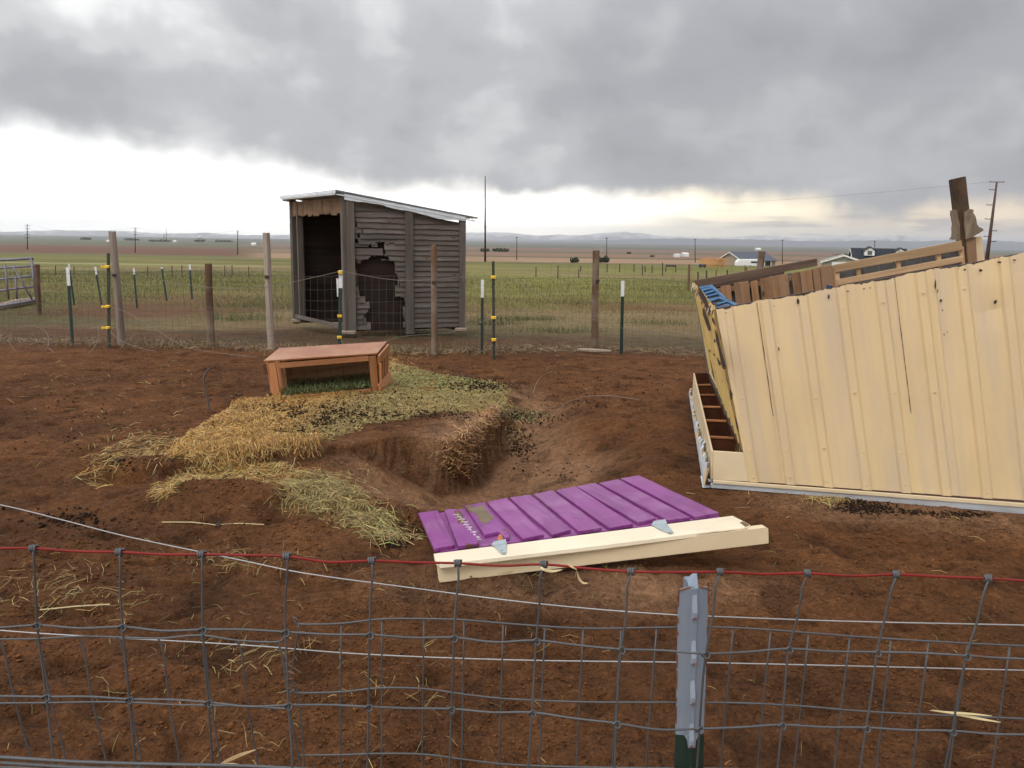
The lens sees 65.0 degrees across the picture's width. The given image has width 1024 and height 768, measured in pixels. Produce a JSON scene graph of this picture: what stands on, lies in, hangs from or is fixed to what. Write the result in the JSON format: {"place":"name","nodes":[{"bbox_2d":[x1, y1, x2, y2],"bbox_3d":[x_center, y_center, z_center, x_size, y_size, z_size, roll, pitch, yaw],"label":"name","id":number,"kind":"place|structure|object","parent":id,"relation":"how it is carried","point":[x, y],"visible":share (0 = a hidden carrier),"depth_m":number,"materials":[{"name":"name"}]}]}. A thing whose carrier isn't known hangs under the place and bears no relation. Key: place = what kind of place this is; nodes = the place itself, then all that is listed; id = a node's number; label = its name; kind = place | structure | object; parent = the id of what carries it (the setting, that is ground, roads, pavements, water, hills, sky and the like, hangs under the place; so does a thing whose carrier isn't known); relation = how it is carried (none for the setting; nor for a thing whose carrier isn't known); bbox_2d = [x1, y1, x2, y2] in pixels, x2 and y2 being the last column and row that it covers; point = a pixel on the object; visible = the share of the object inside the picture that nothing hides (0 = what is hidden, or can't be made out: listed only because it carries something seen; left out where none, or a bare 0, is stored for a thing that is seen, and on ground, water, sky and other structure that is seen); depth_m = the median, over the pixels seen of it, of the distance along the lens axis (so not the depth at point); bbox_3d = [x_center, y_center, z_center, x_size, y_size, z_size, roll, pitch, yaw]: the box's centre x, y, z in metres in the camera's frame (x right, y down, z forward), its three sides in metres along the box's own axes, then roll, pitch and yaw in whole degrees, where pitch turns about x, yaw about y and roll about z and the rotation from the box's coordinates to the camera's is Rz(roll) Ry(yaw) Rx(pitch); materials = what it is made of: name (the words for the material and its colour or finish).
{"place":"outdoors","nodes":[
{"label":"outdoors","id":0,"kind":"place"},
{"bbox_2d":[0,263,711,354],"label":"grass","id":1,"kind":"structure","parent":0,"point":[286,282],"depth_m":27.51,"materials":[{"name":"green plant"}]},
{"bbox_2d":[0,235,1023,767],"bbox_3d":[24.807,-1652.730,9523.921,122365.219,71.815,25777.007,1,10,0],"label":"ground","id":2,"kind":"structure","parent":0,"point":[660,447],"depth_m":4.03,"materials":[{"name":"soil"}]},
{"bbox_2d":[0,257,35,306],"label":"tube gate","id":3,"kind":"structure","parent":2,"relation":"on","point":[32,266],"depth_m":18.19,"materials":[{"name":"grey metal"}]},
{"bbox_2d":[0,297,42,309],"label":"log","id":4,"kind":"object","parent":2,"relation":"on","point":[17,305],"visible":0.48,"depth_m":20.61,"materials":[{"name":"grey wood"}]},
{"bbox_2d":[25,224,29,249],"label":"utility pole","id":5,"kind":"object","parent":2,"relation":"on","point":[27,234],"visible":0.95,"depth_m":413.52,"materials":[{"name":"brown wood"}]},
{"bbox_2d":[9,326,48,350],"bbox_3d":[-6.792,-0.600,11.238,0.580,0.400,0.313,1,10,0],"label":"loose wire","id":6,"kind":"object","parent":2,"relation":"on","point":[26,326],"visible":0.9,"depth_m":11.35,"materials":[{"name":"grey metal"}]},
{"bbox_2d":[34,264,41,314],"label":"field post","id":7,"kind":"object","parent":2,"relation":"on","point":[37,284],"visible":0.97,"depth_m":18.20,"materials":[{"name":"brown wood"}]},
{"bbox_2d":[66,267,73,345],"bbox_3d":[-6.496,-1.039,11.841,0.066,1.352,0.046,1,10,0],"label":"post","id":8,"kind":"object","parent":2,"relation":"on","point":[70,304],"visible":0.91,"depth_m":11.80,"materials":[{"name":"green metal"}]},
{"bbox_2d":[68,264,74,304],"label":"post","id":9,"kind":"object","parent":2,"relation":"on","point":[71,286],"visible":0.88,"depth_m":19.01,"materials":[{"name":"green metal"}]},
{"bbox_2d":[40,604,109,610],"bbox_3d":[-1.917,0.979,3.522,0.290,0.018,0.012,0,10,-8],"label":"straw stalk","id":10,"kind":"object","parent":2,"relation":"on","point":[74,606],"visible":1,"depth_m":3.52,"materials":[{"name":"beige plant"}]},
{"bbox_2d":[94,267,102,304],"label":"post","id":11,"kind":"object","parent":2,"relation":"on","point":[98,285],"visible":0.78,"depth_m":19.01,"materials":[{"name":"green metal"}]},
{"bbox_2d":[101,253,110,346],"bbox_3d":[-5.886,-1.112,11.690,0.182,1.566,0.085,1,10,0],"label":"post","id":12,"kind":"object","parent":2,"relation":"on","point":[108,307],"visible":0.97,"depth_m":11.68,"materials":[{"name":"green paint"}]},
{"bbox_2d":[112,307,251,356],"bbox_3d":[-4.607,-0.747,11.243,2.677,0.554,0.126,5,11,25],"label":"loose wire","id":13,"kind":"object","parent":12,"relation":"attached to","point":[180,344],"visible":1,"depth_m":11.35,"materials":[{"name":"grey metal"}]},
{"bbox_2d":[108,231,125,345],"bbox_3d":[-5.845,-1.335,11.898,0.119,1.832,0.123,1,10,0],"label":"fence post","id":14,"kind":"object","parent":2,"relation":"on","point":[120,326],"visible":0.89,"depth_m":11.86,"materials":[{"name":"brown wood"}]},
{"bbox_2d":[66,431,182,488],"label":"straw wisps","id":15,"kind":"object","parent":2,"relation":"on","point":[136,455],"visible":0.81,"depth_m":6.00,"materials":[{"name":"yellow plant"}]},
{"bbox_2d":[124,238,139,240],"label":"tree clump","id":16,"kind":"object","parent":2,"relation":"on","point":[130,239],"visible":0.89,"depth_m":2949.90,"materials":[{"name":"green plant"}]},
{"bbox_2d":[133,227,136,252],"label":"utility pole","id":17,"kind":"object","parent":2,"relation":"on","point":[135,234],"visible":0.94,"depth_m":325.03,"materials":[{"name":"brown wood"}]},
{"bbox_2d":[133,268,137,307],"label":"post","id":18,"kind":"object","parent":2,"relation":"on","point":[135,288],"visible":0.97,"depth_m":19.01,"materials":[{"name":"green metal"}]},
{"bbox_2d":[148,239,170,241],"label":"tree clump","id":19,"kind":"object","parent":2,"relation":"on","point":[164,240],"visible":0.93,"depth_m":2948.95,"materials":[{"name":"green plant"}]},
{"bbox_2d":[161,267,167,300],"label":"post","id":20,"kind":"object","parent":2,"relation":"on","point":[164,284],"visible":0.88,"depth_m":19.00,"materials":[{"name":"green metal"}]},
{"bbox_2d":[162,522,217,525],"bbox_3d":[-1.837,0.795,4.583,0.325,0.022,0.009,1,10,2],"label":"straw stalk","id":21,"kind":"object","parent":2,"relation":"on","point":[187,522],"visible":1,"depth_m":4.58,"materials":[{"name":"beige plant"}]},
{"bbox_2d":[189,264,192,298],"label":"post","id":22,"kind":"object","parent":2,"relation":"on","point":[190,281],"visible":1,"depth_m":18.98,"materials":[{"name":"green metal"}]},
{"bbox_2d":[203,368,209,410],"bbox_3d":[-2.878,0.099,7.592,0.067,0.508,0.017,1,10,0],"label":"bent rod","id":23,"kind":"object","parent":2,"relation":"on","point":[207,370],"visible":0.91,"depth_m":7.58,"materials":[{"name":"metal"}]},
{"bbox_2d":[205,264,214,346],"bbox_3d":[-4.455,-1.081,11.868,0.115,1.384,0.111,1,10,0],"label":"fence post","id":24,"kind":"object","parent":2,"relation":"on","point":[210,309],"visible":0.84,"depth_m":11.82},
{"bbox_2d":[215,516,220,526],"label":"twig","id":25,"kind":"object","parent":2,"relation":"on","point":[219,522],"visible":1,"depth_m":4.57,"materials":[{"name":"wood"}]},
{"bbox_2d":[215,239,233,241],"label":"tree clump","id":26,"kind":"object","parent":2,"relation":"on","point":[223,241],"visible":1,"depth_m":2950.57,"materials":[{"name":"green plant"}]},
{"bbox_2d":[0,266,470,312],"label":"woven wire fence","id":27,"kind":"object","parent":2,"relation":"on","point":[85,297],"visible":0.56,"depth_m":19.23,"materials":[{"name":"grey metal"}]},
{"bbox_2d":[220,749,255,763],"bbox_3d":[-0.370,0.502,1.078,0.057,0.033,0.008,4,10,15],"label":"straw leaf","id":28,"kind":"object","parent":2,"relation":"on","point":[234,757],"visible":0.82,"depth_m":1.07,"materials":[{"name":"beige plant"}]},
{"bbox_2d":[220,523,263,524],"bbox_3d":[-1.547,0.801,4.595,0.252,0.016,0.011,0,10,-4],"label":"straw stalk","id":29,"kind":"object","parent":2,"relation":"on","point":[245,523],"visible":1,"depth_m":4.59,"materials":[{"name":"beige plant"}]},
{"bbox_2d":[263,233,274,349],"bbox_3d":[-3.536,-1.270,11.705,0.114,1.840,0.122,-3,11,-21],"label":"fence post","id":30,"kind":"object","parent":2,"relation":"on","point":[268,293],"visible":0.89,"depth_m":11.66,"materials":[{"name":"brown wood"}]},
{"bbox_2d":[146,443,404,541],"bbox_3d":[-1.384,0.670,5.194,2.120,0.212,1.239,5,11,21],"label":"straw heap","id":31,"kind":"object","parent":2,"relation":"on","point":[306,480],"visible":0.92,"depth_m":5.11,"materials":[{"name":"yellow plant"}]},
{"bbox_2d":[159,360,515,478],"bbox_3d":[-1.329,0.245,7.940,2.763,0.438,4.902,1,10,0],"label":"straw bedding","id":32,"kind":"object","parent":2,"relation":"on","point":[194,445],"visible":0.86,"depth_m":6.78,"materials":[{"name":"yellow plant"}]},
{"bbox_2d":[262,342,391,399],"bbox_3d":[-1.827,-0.133,8.149,1.450,0.490,0.440,-5,12,-30],"label":"feeder box","id":33,"kind":"object","parent":32,"relation":"on","point":[328,361],"visible":0.82,"depth_m":8.15,"materials":[{"name":"brown wood"}]},
{"bbox_2d":[280,372,371,395],"bbox_3d":[-1.810,-0.009,8.154,1.196,0.161,0.397,-5,12,-32],"label":"hay","id":34,"kind":"object","parent":33,"relation":"in","point":[316,385],"visible":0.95,"depth_m":8.09,"materials":[{"name":"plant"}]},
{"bbox_2d":[336,270,342,343],"bbox_3d":[-2.527,-0.983,11.821,0.111,1.366,0.085,1,10,0],"label":"post","id":35,"kind":"object","parent":2,"relation":"on","point":[339,281],"visible":0.79,"depth_m":11.79,"materials":[{"name":"green metal"}]},
{"bbox_2d":[0,269,700,353],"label":"woven wire fence","id":36,"kind":"object","parent":2,"relation":"on","point":[297,335],"visible":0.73,"depth_m":11.90,"materials":[{"name":"grey metal"}]},
{"bbox_2d":[497,308,547,328],"bbox_3d":[0.142,-0.916,11.414,0.764,0.323,0.006,1,10,0],"label":"loose wire","id":37,"kind":"object","parent":36,"relation":"attached to","point":[525,308],"visible":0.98,"depth_m":11.39,"materials":[{"name":"grey metal"}]},
{"bbox_2d":[0,332,704,358],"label":"dry weeds","id":38,"kind":"object","parent":2,"relation":"on","point":[169,343],"visible":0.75,"depth_m":11.96,"materials":[{"name":"brown plant"}]},
{"bbox_2d":[279,189,477,335],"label":"loafing shed","id":39,"kind":"structure","parent":2,"relation":"on","point":[333,231],"depth_m":14.41,"materials":[{"name":"grey wood"}]},
{"bbox_2d":[431,245,436,354],"bbox_3d":[-1.106,-1.110,11.386,0.097,1.707,0.103,1,10,0],"label":"fence post","id":40,"kind":"object","parent":2,"relation":"on","point":[433,298],"visible":0.93,"depth_m":11.35,"materials":[{"name":"brown wood"}]},
{"bbox_2d":[110,267,458,288],"bbox_3d":[-2.961,-1.466,11.325,5.391,0.281,0.007,1,10,0],"label":"loose wire","id":41,"kind":"object","parent":40,"relation":"attached to","point":[289,282],"visible":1,"depth_m":11.32,"materials":[{"name":"grey metal"}]},
{"bbox_2d":[341,318,490,343],"bbox_3d":[-1.339,-0.731,11.368,2.130,0.451,0.266,-1,10,-11],"label":"loose wire","id":42,"kind":"object","parent":40,"relation":"attached to","point":[440,333],"visible":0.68,"depth_m":11.44,"materials":[{"name":"metal"}]},
{"bbox_2d":[176,296,698,340],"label":"weed tufts","id":43,"kind":"object","parent":2,"relation":"on","point":[500,318],"visible":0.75,"depth_m":17.93,"materials":[{"name":"green plant"}]},
{"bbox_2d":[481,279,483,352],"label":"post","id":44,"kind":"object","parent":2,"relation":"on","point":[482,307],"visible":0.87,"depth_m":11.61,"materials":[{"name":"green metal"}]},
{"bbox_2d":[484,176,485,261],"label":"utility pole","id":45,"kind":"object","parent":2,"relation":"on","point":[485,225],"visible":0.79,"depth_m":186.42,"materials":[{"name":"metal"}]},
{"bbox_2d":[491,261,495,358],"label":"post","id":46,"kind":"object","parent":2,"relation":"on","point":[493,316],"visible":0.94,"depth_m":11.11,"materials":[{"name":"metal"}]},
{"bbox_2d":[492,248,508,251],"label":"windbreak","id":47,"kind":"object","parent":2,"relation":"on","point":[500,249],"visible":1,"depth_m":885.82,"materials":[{"name":"green plant"}]},
{"bbox_2d":[2,362,1005,552],"bbox_3d":[-1.392,0.413,7.375,7.816,0.490,6.582,-1,10,-11],"label":"manure","id":48,"kind":"object","parent":2,"relation":"on","point":[852,504],"visible":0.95,"depth_m":6.85,"materials":[{"name":"soil"}]},
{"bbox_2d":[0,335,1010,767],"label":"straw litter","id":49,"kind":"object","parent":2,"relation":"on","point":[396,531],"visible":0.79,"depth_m":4.22,"materials":[{"name":"beige plant"}]},
{"bbox_2d":[0,349,1023,767],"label":"soil clods","id":50,"kind":"object","parent":2,"relation":"on","point":[232,723],"visible":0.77,"depth_m":3.13,"materials":[{"name":"brown soil"}]},
{"bbox_2d":[0,544,1023,767],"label":"woven wire fence","id":51,"kind":"object","parent":2,"relation":"on","point":[372,561],"visible":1,"depth_m":1.03,"materials":[{"name":"grey metal"}]},
{"bbox_2d":[0,761,140,767],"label":"loose wire","id":52,"kind":"object","parent":51,"relation":"attached to","point":[35,764],"visible":1,"depth_m":1.03,"materials":[{"name":"metal"}]},
{"bbox_2d":[0,634,300,767],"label":"panel","id":53,"kind":"object","parent":51,"relation":"hanging from","point":[92,701],"visible":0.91,"depth_m":1.11,"materials":[{"name":"metal"}]},
{"bbox_2d":[285,671,295,679],"bbox_3d":[-0.303,0.399,1.096,0.009,0.024,0.028,-8,13,-41],"label":"tie wire","id":54,"kind":"object","parent":53,"relation":"attached to","point":[293,673],"visible":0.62,"depth_m":1.09,"materials":[{"name":"metal"}]},
{"bbox_2d":[0,755,306,767],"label":"loose wire","id":55,"kind":"object","parent":51,"relation":"attached to","point":[133,763],"visible":1,"depth_m":1.04,"materials":[{"name":"metal"}]},
{"bbox_2d":[540,567,561,572],"bbox_3d":[0.050,0.232,1.004,0.029,0.008,0.007,-1,10,-11],"label":"straw leaf","id":56,"kind":"object","parent":51,"relation":"attached to","point":[547,570],"visible":1,"depth_m":1.00,"materials":[{"name":"beige plant"}]},
{"bbox_2d":[577,571,587,583],"bbox_3d":[0.089,0.245,1.018,0.014,0.017,0.003,1,10,0],"label":"straw leaf","id":57,"kind":"object","parent":51,"relation":"hanging from","point":[580,580],"visible":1,"depth_m":1.02,"materials":[{"name":"beige plant"}]},
{"bbox_2d":[289,617,1023,767],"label":"panel","id":58,"kind":"object","parent":51,"relation":"hanging from","point":[651,701],"visible":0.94,"depth_m":1.11,"materials":[{"name":"metal"}]},
{"bbox_2d":[930,710,990,715],"bbox_3d":[0.610,0.448,1.093,0.085,0.008,0.003,1,10,0],"label":"straw leaf","id":59,"kind":"object","parent":58,"relation":"attached to","point":[961,713],"visible":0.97,"depth_m":1.09,"materials":[{"name":"beige plant"}]},
{"bbox_2d":[570,257,578,262],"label":"bush","id":60,"kind":"object","parent":2,"relation":"on","point":[575,259],"visible":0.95,"depth_m":187.45,"materials":[{"name":"green plant"}]},
{"bbox_2d":[418,475,768,582],"bbox_3d":[0.284,0.727,4.564,1.629,0.295,1.643,-2,10,-14],"label":"fallen door","id":61,"kind":"structure","parent":2,"relation":"on","point":[631,518],"depth_m":4.16,"materials":[{"name":"purple paint"}]},
{"bbox_2d":[577,348,610,352],"bbox_3d":[1.202,-0.496,11.908,0.559,0.070,0.111,7,12,33],"label":"log","id":62,"kind":"object","parent":2,"relation":"on","point":[591,350],"visible":1,"depth_m":11.87,"materials":[{"name":"beige wood"}]},
{"bbox_2d":[591,250,599,348],"bbox_3d":[1.265,-1.180,12.128,0.133,1.658,0.123,8,12,36],"label":"fence post","id":63,"kind":"object","parent":2,"relation":"on","point":[595,305],"visible":0.89,"depth_m":12.07,"materials":[{"name":"brown wood"}]},
{"bbox_2d":[557,395,638,411],"bbox_3d":[0.768,0.174,7.617,0.863,0.087,0.268,-3,11,-20],"label":"loose wire","id":64,"kind":"object","parent":2,"relation":"on","point":[597,395],"visible":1,"depth_m":7.69,"materials":[{"name":"grey metal"}]},
{"bbox_2d":[599,255,609,262],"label":"bush","id":65,"kind":"object","parent":2,"relation":"on","point":[605,258],"visible":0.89,"depth_m":182.33,"materials":[{"name":"green plant"}]},
{"bbox_2d":[620,281,623,353],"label":"post","id":66,"kind":"object","parent":2,"relation":"on","point":[622,317],"visible":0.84,"depth_m":11.71,"materials":[{"name":"green metal"}]},
{"bbox_2d":[550,262,770,297],"bbox_3d":[4.757,-3.317,25.846,7.019,1.082,0.271,2,10,4],"label":"woven wire fence","id":67,"kind":"object","parent":2,"relation":"on","point":[628,285],"visible":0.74,"depth_m":25.97,"materials":[{"name":"grey metal"}]},
{"bbox_2d":[665,265,675,271],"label":"hitch rail","id":68,"kind":"object","parent":2,"relation":"on","point":[670,266],"visible":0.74,"depth_m":74.14,"materials":[{"name":"brown wood"}]},
{"bbox_2d":[681,253,688,256],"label":"shed","id":69,"kind":"structure","parent":2,"relation":"on","point":[684,254],"depth_m":469.93,"materials":[{"name":"white metal"}]},
{"bbox_2d":[687,264,689,290],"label":"field post","id":70,"kind":"object","parent":2,"relation":"on","point":[688,283],"visible":1,"depth_m":25.77,"materials":[{"name":"brown wood"}]},
{"bbox_2d":[674,573,708,767],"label":"post","id":71,"kind":"object","parent":2,"relation":"on","point":[692,617],"visible":0.96,"depth_m":1.08,"materials":[{"name":"grey metal"}]},
{"bbox_2d":[0,504,1023,625],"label":"loose wire","id":72,"kind":"object","parent":71,"relation":"attached to","point":[531,602],"visible":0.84,"depth_m":1.29,"materials":[{"name":"metal"}]},
{"bbox_2d":[0,630,1023,670],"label":"loose wire","id":73,"kind":"object","parent":71,"relation":"attached to","point":[529,660],"visible":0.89,"depth_m":1.21,"materials":[{"name":"metal"}]},
{"bbox_2d":[699,258,726,267],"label":"corral panels","id":74,"kind":"object","parent":2,"relation":"on","point":[713,262],"visible":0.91,"depth_m":118.48,"materials":[{"name":"metal"}]},
{"bbox_2d":[735,259,756,265],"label":"stock trailer","id":75,"kind":"object","parent":2,"relation":"on","point":[749,262],"visible":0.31,"depth_m":182.84,"materials":[{"name":"metal"}]},
{"bbox_2d":[720,251,777,265],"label":"barn","id":76,"kind":"structure","parent":2,"relation":"on","point":[732,257],"depth_m":195.17,"materials":[{"name":"beige"}]},
{"bbox_2d":[756,251,764,268],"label":"field post","id":77,"kind":"object","parent":2,"relation":"on","point":[760,259],"visible":0.59,"depth_m":13.79,"materials":[{"name":"brown wood"}]},
{"bbox_2d":[819,254,859,265],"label":"garage","id":78,"kind":"structure","parent":2,"relation":"on","point":[839,259],"depth_m":127.29,"materials":[{"name":"grey"}]},
{"bbox_2d":[689,176,1023,513],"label":"tipped shed","id":79,"kind":"structure","parent":2,"relation":"on","point":[898,377],"depth_m":5.15,"materials":[{"name":"yellow paint"}]},
{"bbox_2d":[698,284,726,300],"bbox_3d":[1.710,-0.786,6.983,0.179,0.123,0.827,2,10,6],"label":"metal frame","id":80,"kind":"object","parent":79,"relation":"on","point":[709,290],"visible":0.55,"depth_m":7.01,"materials":[{"name":"blue paint"}]},
{"bbox_2d":[709,297,736,307],"bbox_3d":[1.629,-0.571,6.277,0.190,0.182,0.662,2,10,5],"label":"metal frame","id":81,"kind":"object","parent":79,"relation":"on","point":[726,302],"visible":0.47,"depth_m":6.23,"materials":[{"name":"blue paint"}]},
{"bbox_2d":[848,246,907,259],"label":"farmhouse","id":82,"kind":"object","parent":2,"relation":"on","point":[864,253],"visible":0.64,"depth_m":146.34,"materials":[{"name":"grey"}]},
{"bbox_2d":[933,710,1000,722],"bbox_3d":[0.618,0.452,1.093,0.096,0.018,0.003,1,10,0],"label":"straw leaf","id":83,"kind":"object","parent":2,"relation":"on","point":[974,717],"visible":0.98,"depth_m":1.09,"materials":[{"name":"beige plant"}]},
{"bbox_2d":[984,181,997,259],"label":"utility pole","id":84,"kind":"object","parent":2,"relation":"on","point":[989,241],"visible":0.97,"depth_m":93.02,"materials":[{"name":"wood"}]},
{"bbox_2d":[505,182,984,203],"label":"power line","id":85,"kind":"object","parent":84,"relation":"attached to","point":[786,199],"visible":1,"depth_m":121.92,"materials":[{"name":"metal"}]},
{"bbox_2d":[0,230,1023,241],"bbox_3d":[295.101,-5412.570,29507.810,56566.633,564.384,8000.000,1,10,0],"label":"mountain range","id":86,"kind":"structure","parent":0,"point":[501,236],"depth_m":29395.81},
{"bbox_2d":[0,0,1023,240],"label":"sky","id":87,"kind":"structure","parent":0,"point":[176,116],"materials":[{"name":"grey"}]},
{"bbox_2d":[99,236,1023,249],"bbox_3d":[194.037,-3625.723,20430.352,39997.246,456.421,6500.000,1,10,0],"label":"foothills","id":88,"kind":"structure","parent":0,"point":[1004,245],"depth_m":19693.75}
]}

